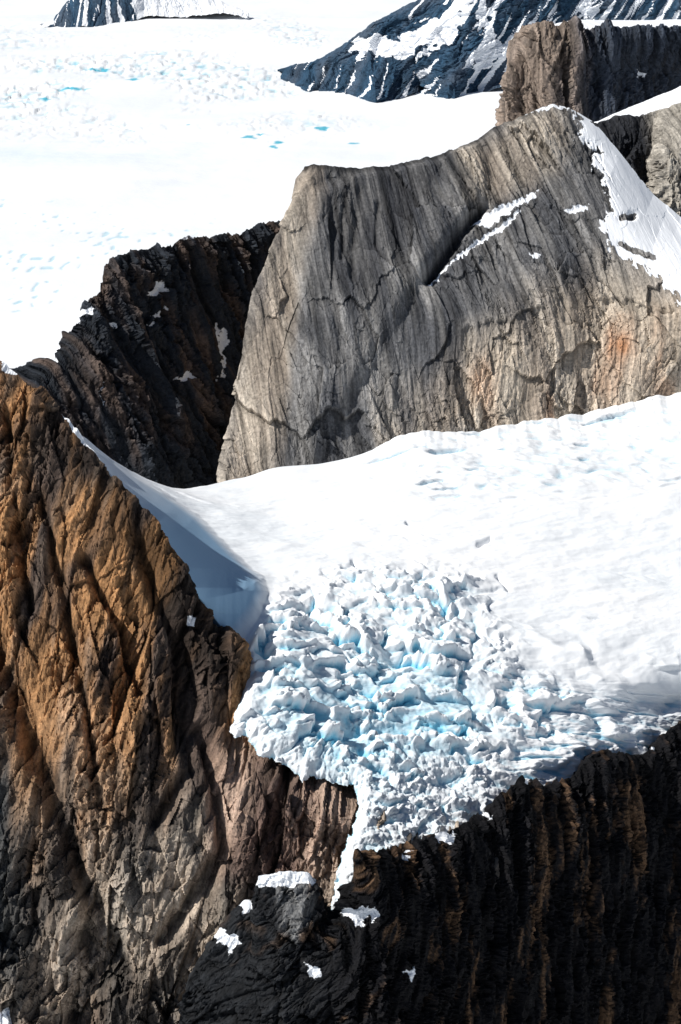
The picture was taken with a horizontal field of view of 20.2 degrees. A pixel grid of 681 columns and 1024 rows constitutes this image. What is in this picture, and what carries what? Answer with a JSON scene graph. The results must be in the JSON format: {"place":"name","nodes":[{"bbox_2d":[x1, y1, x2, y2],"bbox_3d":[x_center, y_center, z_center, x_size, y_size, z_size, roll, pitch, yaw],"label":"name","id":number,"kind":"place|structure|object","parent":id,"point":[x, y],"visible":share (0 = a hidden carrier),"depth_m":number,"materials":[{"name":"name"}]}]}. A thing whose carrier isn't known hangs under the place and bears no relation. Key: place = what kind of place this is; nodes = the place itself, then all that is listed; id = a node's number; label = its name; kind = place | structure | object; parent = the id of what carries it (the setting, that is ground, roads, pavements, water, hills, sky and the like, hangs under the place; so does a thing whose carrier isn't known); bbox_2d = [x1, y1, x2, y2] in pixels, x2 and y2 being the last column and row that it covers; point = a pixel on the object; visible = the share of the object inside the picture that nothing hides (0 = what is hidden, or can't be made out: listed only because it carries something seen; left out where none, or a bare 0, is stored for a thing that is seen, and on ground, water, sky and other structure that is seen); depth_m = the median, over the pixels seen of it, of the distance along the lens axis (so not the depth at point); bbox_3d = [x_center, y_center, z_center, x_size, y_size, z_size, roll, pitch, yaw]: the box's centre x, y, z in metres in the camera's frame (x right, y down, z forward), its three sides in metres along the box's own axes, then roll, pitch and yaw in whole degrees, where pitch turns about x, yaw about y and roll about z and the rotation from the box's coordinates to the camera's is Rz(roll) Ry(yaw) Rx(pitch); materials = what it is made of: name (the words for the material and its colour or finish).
{"place":"outdoors","nodes":[
{"label":"outdoors","id":0,"kind":"place"},
{"bbox_2d":[9,220,279,488],"bbox_3d":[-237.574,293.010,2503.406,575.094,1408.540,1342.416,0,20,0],"label":"dark rock buttress","id":1,"kind":"object","parent":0,"point":[136,371],"visible":0.28,"depth_m":2023.62,"materials":[{"name":"stone"}]},
{"bbox_2d":[40,0,248,26],"bbox_3d":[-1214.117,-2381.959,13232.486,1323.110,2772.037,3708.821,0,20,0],"label":"snowy mountain","id":2,"kind":"structure","parent":0,"point":[79,13],"depth_m":11473.86,"materials":[{"name":"white snow"}]},
{"bbox_2d":[0,361,499,1023],"bbox_3d":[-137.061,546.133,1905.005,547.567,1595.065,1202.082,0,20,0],"label":"orange rock cliff","id":3,"kind":"structure","parent":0,"point":[156,819],"depth_m":1409.68,"materials":[{"name":"brown stone"}]},
{"bbox_2d":[0,0,502,367],"bbox_3d":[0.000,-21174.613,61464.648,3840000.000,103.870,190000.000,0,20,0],"label":"valley glacier","id":4,"kind":"object","parent":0,"point":[123,138],"visible":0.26,"depth_m":7456.45,"materials":[{"name":"white snow"}]},
{"bbox_2d":[82,392,680,909],"bbox_3d":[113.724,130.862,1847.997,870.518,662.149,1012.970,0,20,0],"label":"hanging glacier","id":5,"kind":"object","parent":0,"point":[438,632],"visible":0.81,"depth_m":1591.44,"materials":[{"name":"white snow"}]},
{"bbox_2d":[177,721,680,1023],"bbox_3d":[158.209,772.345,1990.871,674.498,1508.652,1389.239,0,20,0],"label":"dark rock ridge","id":6,"kind":"object","parent":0,"point":[573,916],"visible":1,"depth_m":1383.83,"materials":[{"name":"black stone"}]},
{"bbox_2d":[216,104,680,482],"bbox_3d":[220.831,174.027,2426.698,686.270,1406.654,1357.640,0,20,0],"label":"rock face","id":7,"kind":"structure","parent":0,"point":[526,267],"depth_m":1937.68},
{"bbox_2d":[277,0,680,102],"bbox_3d":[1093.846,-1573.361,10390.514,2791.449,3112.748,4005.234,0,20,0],"label":"snowy mountain","id":8,"kind":"structure","parent":0,"point":[449,49],"depth_m":8490.66,"materials":[{"name":"grey stone"}]},
{"bbox_2d":[495,15,680,125],"bbox_3d":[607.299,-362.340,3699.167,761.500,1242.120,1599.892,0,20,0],"label":"rock butte","id":9,"kind":"object","parent":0,"point":[595,70],"visible":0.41,"depth_m":3116.96,"materials":[{"name":"grey stone"}]},
{"bbox_2d":[594,86,680,216],"bbox_3d":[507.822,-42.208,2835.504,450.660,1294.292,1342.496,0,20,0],"label":"rock spur","id":10,"kind":"structure","parent":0,"point":[644,137],"depth_m":2386.88,"materials":[{"name":"grey stone"}]}
]}

